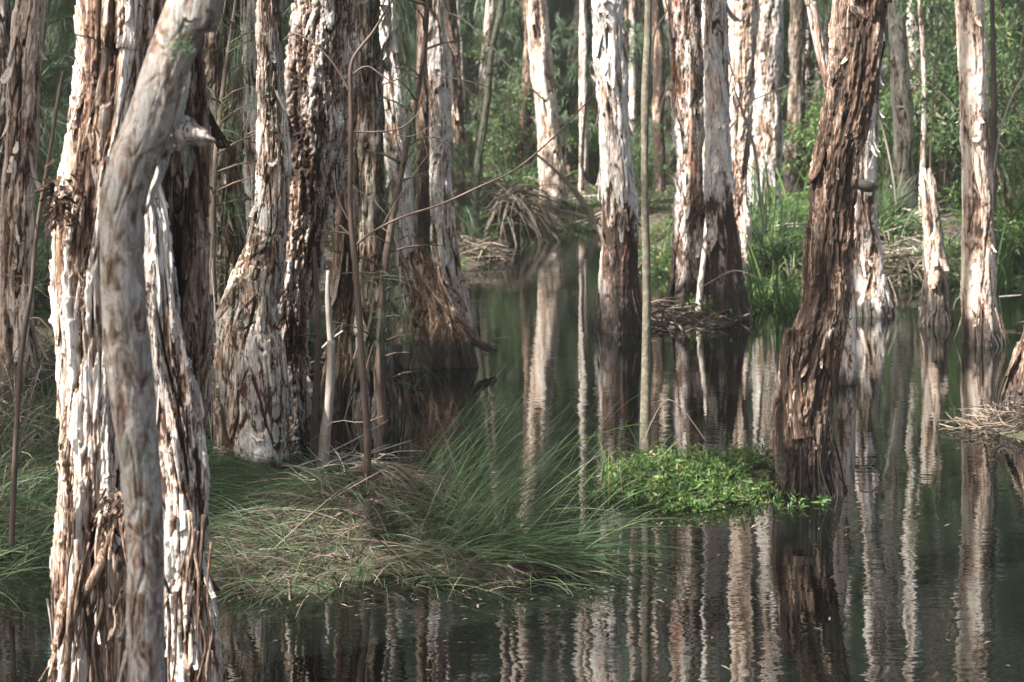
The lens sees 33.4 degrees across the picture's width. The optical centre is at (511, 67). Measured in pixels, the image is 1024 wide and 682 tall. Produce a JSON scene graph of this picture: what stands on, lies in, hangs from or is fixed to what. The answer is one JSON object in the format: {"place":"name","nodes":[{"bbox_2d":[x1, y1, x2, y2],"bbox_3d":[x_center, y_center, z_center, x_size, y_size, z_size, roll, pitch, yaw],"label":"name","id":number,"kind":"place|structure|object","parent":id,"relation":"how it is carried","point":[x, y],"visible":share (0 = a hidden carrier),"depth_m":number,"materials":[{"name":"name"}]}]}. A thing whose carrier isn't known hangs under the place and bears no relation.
{"place":"outdoors","nodes":[
{"label":"outdoors","id":0,"kind":"place"},
{"bbox_2d":[0,227,1023,681],"bbox_3d":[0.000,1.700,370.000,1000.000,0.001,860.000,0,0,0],"label":"water","id":1,"kind":"structure","parent":0,"point":[924,547],"depth_m":6.21,"materials":[{"name":"black liquid"}]},
{"bbox_2d":[204,0,251,433],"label":"paperbark tree","id":2,"kind":"object","parent":1,"relation":"on","point":[213,58],"visible":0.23,"depth_m":8.02,"materials":[{"name":"brown plant"}]},
{"bbox_2d":[240,0,257,230],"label":"paperbark tree","id":3,"kind":"object","parent":1,"relation":"on","point":[248,171],"visible":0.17,"depth_m":8.94,"materials":[{"name":"brown plant"}]},
{"bbox_2d":[205,0,309,444],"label":"she oak","id":4,"kind":"object","parent":1,"relation":"on","point":[213,205],"visible":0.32,"depth_m":7.66,"materials":[{"name":"green plant"}]},
{"bbox_2d":[278,0,356,455],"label":"paperbark tree","id":5,"kind":"object","parent":1,"relation":"on","point":[317,96],"visible":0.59,"depth_m":7.49,"materials":[{"name":"beige plant"}]},
{"bbox_2d":[311,0,483,424],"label":"she oak","id":6,"kind":"object","parent":1,"relation":"on","point":[380,355],"visible":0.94,"depth_m":8.19,"materials":[{"name":"brown plant"}]},
{"bbox_2d":[283,6,598,481],"bbox_3d":[-0.265,0.757,6.400,1.186,1.979,0.034,0,0,0],"label":"sapling","id":7,"kind":"object","parent":1,"relation":"in","point":[362,368],"visible":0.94,"depth_m":6.39,"materials":[{"name":"wood"}]},
{"bbox_2d":[229,292,1009,675],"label":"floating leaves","id":8,"kind":"object","parent":1,"relation":"on","point":[591,588],"visible":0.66,"depth_m":5.46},
{"bbox_2d":[526,293,840,507],"bbox_3d":[0.683,1.338,7.098,1.510,0.917,0.853,0,0,-22],"label":"islet","id":9,"kind":"object","parent":1,"relation":"on","point":[590,488],"depth_m":6.87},
{"bbox_2d":[990,0,996,241],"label":"paperbark tree","id":10,"kind":"object","parent":1,"relation":"in","point":[993,142],"visible":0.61,"depth_m":13.48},
{"bbox_2d":[0,128,1023,597],"bbox_3d":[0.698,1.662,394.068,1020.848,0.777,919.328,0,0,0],"label":"ground","id":11,"kind":"structure","parent":0,"point":[472,572],"depth_m":6.32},
{"bbox_2d":[0,0,10,201],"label":"paperbark tree","id":12,"kind":"object","parent":11,"relation":"on","point":[5,19],"visible":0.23,"depth_m":9.15,"materials":[{"name":"brown plant"}]},
{"bbox_2d":[0,0,51,401],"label":"paperbark tree","id":13,"kind":"object","parent":11,"relation":"on","point":[21,76],"visible":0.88,"depth_m":8.35,"materials":[{"name":"brown plant"}]},
{"bbox_2d":[0,308,59,568],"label":"bank thatch","id":14,"kind":"object","parent":11,"relation":"on","point":[27,415],"visible":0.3,"depth_m":7.43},
{"bbox_2d":[0,71,71,545],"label":"sapling","id":15,"kind":"object","parent":11,"relation":"on","point":[16,431],"visible":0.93,"depth_m":5.59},
{"bbox_2d":[34,217,50,312],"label":"sedge tussock","id":16,"kind":"object","parent":11,"relation":"on","point":[37,294],"visible":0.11,"depth_m":10.65,"materials":[{"name":"green plant"}]},
{"bbox_2d":[10,1,75,136],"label":"she oak","id":17,"kind":"object","parent":11,"relation":"on","point":[55,48],"visible":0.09,"depth_m":21.98,"materials":[{"name":"green plant"}]},
{"bbox_2d":[10,0,76,300],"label":"she oak","id":18,"kind":"object","parent":11,"relation":"on","point":[54,78],"visible":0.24,"depth_m":10.38,"materials":[{"name":"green plant"}]},
{"bbox_2d":[0,306,212,614],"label":"bank sedge","id":19,"kind":"object","parent":11,"relation":"on","point":[20,494],"visible":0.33,"depth_m":6.35,"materials":[{"name":"plant"}]},
{"bbox_2d":[31,0,231,681],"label":"paperbark tree","id":20,"kind":"object","parent":11,"relation":"on","point":[88,572],"visible":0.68,"depth_m":4.24,"materials":[{"name":"beige plant"}]},
{"bbox_2d":[99,0,223,681],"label":"paperbark tree","id":21,"kind":"object","parent":11,"relation":"on","point":[146,144],"visible":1,"depth_m":3.12,"materials":[{"name":"grey plant"}]},
{"bbox_2d":[0,336,417,480],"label":"bank twigs","id":22,"kind":"object","parent":11,"relation":"on","point":[350,461],"visible":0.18,"depth_m":7.25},
{"bbox_2d":[0,64,431,452],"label":"bare twigs","id":23,"kind":"object","parent":11,"relation":"on","point":[219,225],"visible":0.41,"depth_m":7.64,"materials":[{"name":"brown wood"}]},
{"bbox_2d":[210,0,292,471],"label":"paperbark tree","id":24,"kind":"object","parent":11,"relation":"on","point":[250,403],"visible":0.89,"depth_m":7.07,"materials":[{"name":"grey plant"}]},
{"bbox_2d":[208,474,405,581],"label":"hummock twigs","id":25,"kind":"object","parent":11,"relation":"on","point":[331,500],"visible":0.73,"depth_m":5.93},
{"bbox_2d":[299,247,320,464],"bbox_3d":[-0.864,1.260,7.300,0.096,0.986,0.033,0,0,0],"label":"dead sapling","id":26,"kind":"object","parent":11,"relation":"on","point":[314,410],"visible":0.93,"depth_m":7.29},
{"bbox_2d":[317,340,334,471],"bbox_3d":[-0.786,1.440,7.200,0.080,0.579,0.052,0,0,0],"label":"dead sapling","id":27,"kind":"object","parent":11,"relation":"on","point":[324,443],"visible":0.84,"depth_m":7.18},
{"bbox_2d":[322,270,342,348],"bbox_3d":[-0.789,1.083,7.500,0.097,0.386,0.027,0,0,0],"label":"dead sapling","id":28,"kind":"object","parent":11,"relation":"on","point":[329,328],"visible":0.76,"depth_m":7.49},
{"bbox_2d":[318,89,360,412],"bbox_3d":[-1.167,-6.431,8.466,4.318,16.970,5.278,0,0,-44],"label":"paperbark tree","id":29,"kind":"object","parent":11,"relation":"on","point":[342,297],"visible":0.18,"depth_m":8.47,"materials":[{"name":"brown plant"}]},
{"bbox_2d":[288,11,452,326],"bbox_3d":[-0.919,0.437,10.153,1.160,2.585,1.035,0,0,7],"label":"she oak","id":30,"kind":"object","parent":11,"relation":"on","point":[393,256],"visible":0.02,"depth_m":10.23,"materials":[{"name":"green plant"}]},
{"bbox_2d":[344,0,407,420],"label":"paperbark tree","id":31,"kind":"object","parent":11,"relation":"on","point":[365,11],"visible":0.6,"depth_m":8.29,"materials":[{"name":"brown plant"}]},
{"bbox_2d":[45,352,750,614],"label":"sedge grass","id":32,"kind":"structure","parent":11,"relation":"on","point":[540,538],"depth_m":5.98,"materials":[{"name":"plant"}]},
{"bbox_2d":[416,0,430,253],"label":"paperbark tree","id":33,"kind":"object","parent":11,"relation":"on","point":[423,201],"visible":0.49,"depth_m":9.88,"materials":[{"name":"brown plant"}]},
{"bbox_2d":[205,451,662,615],"bbox_3d":[-0.449,1.750,6.219,2.078,0.605,2.273,0,0,0],"label":"dead sedge thatch","id":34,"kind":"object","parent":11,"relation":"on","point":[383,478],"visible":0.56,"depth_m":5.92,"materials":[{"name":"plant"}]},
{"bbox_2d":[379,0,497,368],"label":"paperbark tree","id":35,"kind":"object","parent":11,"relation":"on","point":[453,337],"visible":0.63,"depth_m":9.79,"materials":[{"name":"brown plant"}]},
{"bbox_2d":[383,0,501,263],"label":"she oak","id":36,"kind":"object","parent":11,"relation":"on","point":[401,11],"visible":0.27,"depth_m":12.43,"materials":[{"name":"green plant"}]},
{"bbox_2d":[396,1,489,167],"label":"she oak","id":37,"kind":"object","parent":11,"relation":"on","point":[473,124],"visible":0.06,"depth_m":20.32,"materials":[{"name":"green plant"}]},
{"bbox_2d":[427,0,479,334],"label":"paperbark tree","id":38,"kind":"object","parent":11,"relation":"on","point":[443,224],"visible":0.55,"depth_m":10.80,"materials":[{"name":"beige plant"}]},
{"bbox_2d":[445,0,473,241],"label":"paperbark tree","id":39,"kind":"object","parent":11,"relation":"on","point":[458,107],"visible":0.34,"depth_m":15.39,"materials":[{"name":"brown plant"}]},
{"bbox_2d":[463,28,477,164],"bbox_3d":[-0.629,-4.442,24.012,0.439,12.441,0.245,0,0,0],"label":"paperbark tree","id":40,"kind":"object","parent":11,"relation":"on","point":[471,89],"visible":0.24,"depth_m":23.93,"materials":[{"name":"beige plant"}]},
{"bbox_2d":[473,0,494,179],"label":"paperbark tree","id":41,"kind":"object","parent":11,"relation":"on","point":[488,20],"visible":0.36,"depth_m":20.96,"materials":[{"name":"grey plant"}]},
{"bbox_2d":[469,0,505,244],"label":"mossy tree","id":42,"kind":"object","parent":11,"relation":"on","point":[489,72],"visible":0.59,"depth_m":15.43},
{"bbox_2d":[456,223,519,264],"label":"debris twigs","id":43,"kind":"object","parent":11,"relation":"on","point":[490,249],"visible":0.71,"depth_m":14.93,"materials":[{"name":"brown wood"}]},
{"bbox_2d":[402,0,590,130],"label":"she oak","id":44,"kind":"object","parent":11,"relation":"on","point":[471,13],"visible":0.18,"depth_m":22.54,"materials":[{"name":"green plant"}]},
{"bbox_2d":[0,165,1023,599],"bbox_3d":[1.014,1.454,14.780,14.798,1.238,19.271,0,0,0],"label":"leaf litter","id":45,"kind":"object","parent":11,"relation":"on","point":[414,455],"visible":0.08,"depth_m":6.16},
{"bbox_2d":[465,168,558,237],"bbox_3d":[-0.178,1.577,17.649,1.774,1.063,1.641,0,0,29],"label":"dead sedge skirt","id":46,"kind":"object","parent":11,"relation":"on","point":[494,186],"visible":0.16,"depth_m":17.53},
{"bbox_2d":[460,42,570,180],"bbox_3d":[-0.057,0.623,20.449,1.447,1.874,1.387,0,0,41],"label":"leafy bush","id":47,"kind":"object","parent":11,"relation":"on","point":[508,116],"visible":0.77,"depth_m":20.34,"materials":[{"name":"green plant"}]},
{"bbox_2d":[469,109,561,180],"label":"leafy bush","id":48,"kind":"object","parent":11,"relation":"on","point":[534,147],"visible":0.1,"depth_m":21.46,"materials":[{"name":"green plant"}]},
{"bbox_2d":[516,0,532,190],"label":"paperbark tree","id":49,"kind":"object","parent":11,"relation":"on","point":[526,77],"visible":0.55,"depth_m":20.43,"materials":[{"name":"brown plant"}]},
{"bbox_2d":[465,137,586,200],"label":"sedge tussock","id":50,"kind":"object","parent":11,"relation":"on","point":[520,178],"visible":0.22,"depth_m":19.22,"materials":[{"name":"green plant"}]},
{"bbox_2d":[466,176,593,247],"bbox_3d":[-0.004,1.677,16.826,2.070,1.240,1.915,0,0,-22],"label":"dead sedge skirt","id":51,"kind":"object","parent":11,"relation":"on","point":[515,205],"visible":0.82,"depth_m":16.81,"materials":[{"name":"plant"}]},
{"bbox_2d":[466,0,597,184],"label":"she oak","id":52,"kind":"object","parent":11,"relation":"on","point":[512,35],"visible":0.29,"depth_m":21.30,"materials":[{"name":"green plant"}]},
{"bbox_2d":[517,0,568,212],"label":"paperbark tree","id":53,"kind":"object","parent":11,"relation":"on","point":[546,120],"visible":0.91,"depth_m":18.50,"materials":[{"name":"beige plant"}]},
{"bbox_2d":[513,76,599,229],"bbox_3d":[0.462,0.880,17.600,0.901,1.584,0.074,0,0,0],"label":"fallen branch","id":54,"kind":"object","parent":11,"relation":"on","point":[582,202],"visible":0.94,"depth_m":17.59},
{"bbox_2d":[471,0,651,159],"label":"she oak","id":55,"kind":"object","parent":11,"relation":"on","point":[562,8],"visible":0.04,"depth_m":23.20,"materials":[{"name":"green plant"}]},
{"bbox_2d":[564,0,579,180],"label":"paperbark tree","id":56,"kind":"object","parent":11,"relation":"on","point":[576,9],"visible":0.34,"depth_m":21.95,"materials":[{"name":"beige plant"}]},
{"bbox_2d":[578,0,588,197],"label":"paperbark tree","id":57,"kind":"object","parent":11,"relation":"on","point":[583,55],"visible":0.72,"depth_m":19.96,"materials":[{"name":"white plant"}]},
{"bbox_2d":[561,95,651,183],"bbox_3d":[1.081,0.937,21.499,1.326,1.208,1.123,0,0,-35],"label":"leafy bush","id":58,"kind":"object","parent":11,"relation":"on","point":[593,158],"visible":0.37,"depth_m":21.40,"materials":[{"name":"green plant"}]},
{"bbox_2d":[589,0,642,334],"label":"paperbark tree","id":59,"kind":"object","parent":11,"relation":"on","point":[621,298],"visible":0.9,"depth_m":10.95,"materials":[{"name":"white plant"}]},
{"bbox_2d":[628,0,637,188],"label":"paperbark tree","id":60,"kind":"object","parent":11,"relation":"on","point":[632,102],"visible":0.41,"depth_m":20.96,"materials":[{"name":"beige plant"}]},
{"bbox_2d":[639,0,651,450],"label":"sapling","id":61,"kind":"object","parent":11,"relation":"on","point":[645,413],"visible":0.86,"depth_m":7.59,"materials":[{"name":"wood"}]},
{"bbox_2d":[631,119,671,198],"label":"leafy bush","id":62,"kind":"object","parent":11,"relation":"on","point":[637,161],"visible":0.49,"depth_m":18.63,"materials":[{"name":"green plant"}]},
{"bbox_2d":[638,217,672,266],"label":"sedge tussock","id":63,"kind":"object","parent":11,"relation":"on","point":[656,252],"visible":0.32,"depth_m":14.55,"materials":[{"name":"green plant"}]},
{"bbox_2d":[651,0,665,196],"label":"paperbark tree","id":64,"kind":"object","parent":11,"relation":"on","point":[659,89],"visible":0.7,"depth_m":19.94,"materials":[{"name":"brown plant"}]},
{"bbox_2d":[663,0,674,172],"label":"paperbark tree","id":65,"kind":"object","parent":11,"relation":"on","point":[666,117],"visible":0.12,"depth_m":22.93,"materials":[{"name":"beige plant"}]},
{"bbox_2d":[660,0,710,310],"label":"paperbark tree","id":66,"kind":"object","parent":11,"relation":"on","point":[684,36],"visible":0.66,"depth_m":11.80,"materials":[{"name":"brown plant"}]},
{"bbox_2d":[588,1,784,172],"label":"she oak","id":67,"kind":"object","parent":11,"relation":"on","point":[635,54],"visible":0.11,"depth_m":20.50,"materials":[{"name":"green plant"}]},
{"bbox_2d":[638,247,749,333],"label":"twig litter","id":68,"kind":"object","parent":11,"relation":"on","point":[670,318],"visible":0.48,"depth_m":11.30,"materials":[{"name":"brown wood"}]},
{"bbox_2d":[695,218,706,311],"bbox_3d":[1.308,1.323,11.607,0.048,0.881,0.198,0,0,40],"label":"dead limb","id":69,"kind":"object","parent":11,"relation":"on","point":[702,271],"visible":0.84,"depth_m":11.58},
{"bbox_2d":[589,435,833,512],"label":"islet plants","id":70,"kind":"object","parent":11,"relation":"on","point":[684,469],"visible":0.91,"depth_m":6.80,"materials":[{"name":"green plant"}]},
{"bbox_2d":[416,156,1023,337],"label":"ground cover","id":71,"kind":"object","parent":11,"relation":"on","point":[659,208],"visible":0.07,"depth_m":18.42,"materials":[{"name":"green plant"}]},
{"bbox_2d":[492,178,961,250],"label":"twigs","id":72,"kind":"object","parent":11,"relation":"on","point":[895,243],"visible":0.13,"depth_m":16.10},
{"bbox_2d":[700,0,754,321],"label":"paperbark tree","id":73,"kind":"object","parent":11,"relation":"on","point":[723,242],"visible":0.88,"depth_m":11.53,"materials":[{"name":"grey plant"}]},
{"bbox_2d":[660,168,807,257],"bbox_3d":[2.020,1.558,14.360,1.735,1.601,1.972,0,0,-15],"label":"sedge tussock","id":74,"kind":"object","parent":11,"relation":"on","point":[758,214],"visible":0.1,"depth_m":14.37,"materials":[{"name":"green plant"}]},
{"bbox_2d":[660,0,819,111],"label":"she oak","id":75,"kind":"object","parent":11,"relation":"on","point":[785,41],"visible":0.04,"depth_m":22.95,"materials":[{"name":"green plant"}]},
{"bbox_2d":[727,0,759,285],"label":"paperbark tree","id":76,"kind":"object","parent":11,"relation":"on","point":[742,34],"visible":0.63,"depth_m":13.12,"materials":[{"name":"beige plant"}]},
{"bbox_2d":[732,83,793,235],"bbox_3d":[1.793,0.653,12.200,0.442,1.091,0.026,0,0,0],"label":"dead stick","id":77,"kind":"object","parent":11,"relation":"on","point":[758,173],"visible":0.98,"depth_m":12.19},
{"bbox_2d":[747,0,788,221],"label":"paperbark tree","id":78,"kind":"object","parent":11,"relation":"on","point":[769,123],"visible":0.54,"depth_m":16.37,"materials":[{"name":"grey plant"}]},
{"bbox_2d":[743,234,801,311],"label":"sedge tussock","id":79,"kind":"object","parent":11,"relation":"on","point":[765,295],"visible":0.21,"depth_m":12.33,"materials":[{"name":"green plant"}]},
{"bbox_2d":[668,168,885,291],"bbox_3d":[2.071,1.613,13.558,1.832,1.690,2.082,0,0,-5],"label":"sedge tussock","id":80,"kind":"object","parent":11,"relation":"on","point":[765,255],"visible":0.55,"depth_m":13.51,"materials":[{"name":"green plant"}]},
{"bbox_2d":[747,145,810,240],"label":"sedge tussock","id":81,"kind":"object","parent":11,"relation":"on","point":[800,207],"visible":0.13,"depth_m":15.01,"materials":[{"name":"green plant"}]},
{"bbox_2d":[541,196,1023,300],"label":"waterside plants","id":82,"kind":"object","parent":11,"relation":"on","point":[664,268],"visible":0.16,"depth_m":14.16,"materials":[{"name":"green plant"}]},
{"bbox_2d":[782,0,807,196],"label":"paperbark tree","id":83,"kind":"object","parent":11,"relation":"on","point":[797,40],"visible":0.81,"depth_m":19.42,"materials":[{"name":"beige plant"}]},
{"bbox_2d":[747,257,857,316],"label":"sedge tussock","id":84,"kind":"object","parent":11,"relation":"on","point":[791,305],"visible":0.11,"depth_m":11.89,"materials":[{"name":"green plant"}]},
{"bbox_2d":[804,0,855,384],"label":"paperbark tree","id":85,"kind":"object","parent":11,"relation":"on","point":[847,374],"visible":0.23,"depth_m":9.17,"materials":[{"name":"beige plant"}]},
{"bbox_2d":[769,0,891,498],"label":"paperbark tree","id":86,"kind":"object","parent":11,"relation":"on","point":[805,389],"visible":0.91,"depth_m":6.79,"materials":[{"name":"brown plant"}]},
{"bbox_2d":[781,93,885,199],"bbox_3d":[3.615,0.805,19.299,1.658,1.510,1.403,0,0,-35],"label":"leafy bush","id":87,"kind":"object","parent":11,"relation":"on","point":[807,147],"visible":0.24,"depth_m":19.13,"materials":[{"name":"green plant"}]},
{"bbox_2d":[782,0,931,147],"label":"she oak","id":88,"kind":"object","parent":11,"relation":"on","point":[811,59],"visible":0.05,"depth_m":23.16,"materials":[{"name":"green plant"}]},
{"bbox_2d":[853,16,900,317],"bbox_3d":[2.173,-6.862,11.796,4.750,17.828,4.720,0,0,29],"label":"paperbark tree","id":89,"kind":"object","parent":11,"relation":"on","point":[872,295],"visible":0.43,"depth_m":11.73,"materials":[{"name":"white plant"}]},
{"bbox_2d":[818,72,959,201],"bbox_3d":[4.335,0.711,18.605,1.907,1.736,1.614,0,0,5],"label":"leafy bush","id":90,"kind":"object","parent":11,"relation":"on","point":[889,120],"visible":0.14,"depth_m":18.34,"materials":[{"name":"green plant"}]},
{"bbox_2d":[781,0,999,188],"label":"she oak","id":91,"kind":"object","parent":11,"relation":"on","point":[828,4],"visible":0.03,"depth_m":19.92,"materials":[{"name":"green plant"}]},
{"bbox_2d":[884,0,916,214],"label":"paperbark tree","id":92,"kind":"object","parent":11,"relation":"on","point":[903,127],"visible":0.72,"depth_m":17.42,"materials":[{"name":"grey plant"}]},
{"bbox_2d":[906,0,921,198],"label":"paperbark tree","id":93,"kind":"object","parent":11,"relation":"on","point":[911,43],"visible":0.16,"depth_m":18.94,"materials":[{"name":"beige plant"}]},
{"bbox_2d":[876,153,959,247],"bbox_3d":[3.319,1.573,15.580,1.972,1.601,1.735,0,0,-38],"label":"sedge tussock","id":94,"kind":"object","parent":11,"relation":"on","point":[884,222],"visible":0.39,"depth_m":15.49,"materials":[{"name":"green plant"}]},
{"bbox_2d":[917,0,926,227],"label":"paperbark tree","id":95,"kind":"object","parent":11,"relation":"on","point":[923,68],"visible":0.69,"depth_m":15.98,"materials":[{"name":"white plant"}]},
{"bbox_2d":[918,167,954,325],"bbox_3d":[2.823,1.355,11.341,0.276,1.390,0.242,0,0,0],"label":"paperbark stump","id":96,"kind":"object","parent":11,"relation":"on","point":[935,267],"visible":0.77,"depth_m":11.28,"materials":[{"name":"white plant"}]},
{"bbox_2d":[882,239,1004,290],"bbox_3d":[3.140,1.880,13.743,1.818,0.983,1.765,0,0,1],"label":"dead sedge skirt","id":97,"kind":"object","parent":11,"relation":"on","point":[904,263],"visible":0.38,"depth_m":13.62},
{"bbox_2d":[880,0,1023,212],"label":"leafy bush","id":98,"kind":"object","parent":11,"relation":"on","point":[942,177],"visible":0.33,"depth_m":17.54,"materials":[{"name":"green plant"}]},
{"bbox_2d":[887,0,1023,212],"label":"leafy bush","id":99,"kind":"object","parent":11,"relation":"on","point":[1011,82],"visible":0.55,"depth_m":16.27,"materials":[{"name":"green plant"}]},
{"bbox_2d":[914,146,1023,244],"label":"sedge tussock","id":100,"kind":"object","parent":11,"relation":"on","point":[1016,215],"visible":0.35,"depth_m":15.15,"materials":[{"name":"green plant"}]},
{"bbox_2d":[926,0,1023,180],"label":"she oak","id":101,"kind":"object","parent":11,"relation":"on","point":[1020,3],"visible":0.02,"depth_m":19.57,"materials":[{"name":"green plant"}]},
{"bbox_2d":[931,398,1023,437],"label":"raft twigs","id":102,"kind":"object","parent":11,"relation":"on","point":[1000,414],"visible":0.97,"depth_m":8.02,"materials":[{"name":"brown wood"}]},
{"bbox_2d":[938,180,1023,279],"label":"leafy bush","id":103,"kind":"object","parent":11,"relation":"on","point":[1007,236],"visible":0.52,"depth_m":13.71,"materials":[{"name":"green plant"}]},
{"bbox_2d":[953,0,1009,346],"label":"paperbark tree","id":104,"kind":"object","parent":11,"relation":"on","point":[981,323],"visible":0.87,"depth_m":10.48,"materials":[{"name":"beige plant"}]},
{"bbox_2d":[945,222,1023,293],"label":"sedge tussock","id":105,"kind":"object","parent":11,"relation":"on","point":[1007,283],"visible":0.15,"depth_m":13.11,"materials":[{"name":"green plant"}]},
{"bbox_2d":[957,88,1023,205],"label":"leafy bush","id":106,"kind":"object","parent":11,"relation":"on","point":[1017,165],"visible":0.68,"depth_m":15.29,"materials":[{"name":"green plant"}]},
{"bbox_2d":[996,321,1023,416],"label":"paperbark stump","id":107,"kind":"object","parent":11,"relation":"on","point":[1013,383],"visible":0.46,"depth_m":8.24,"materials":[{"name":"brown plant"}]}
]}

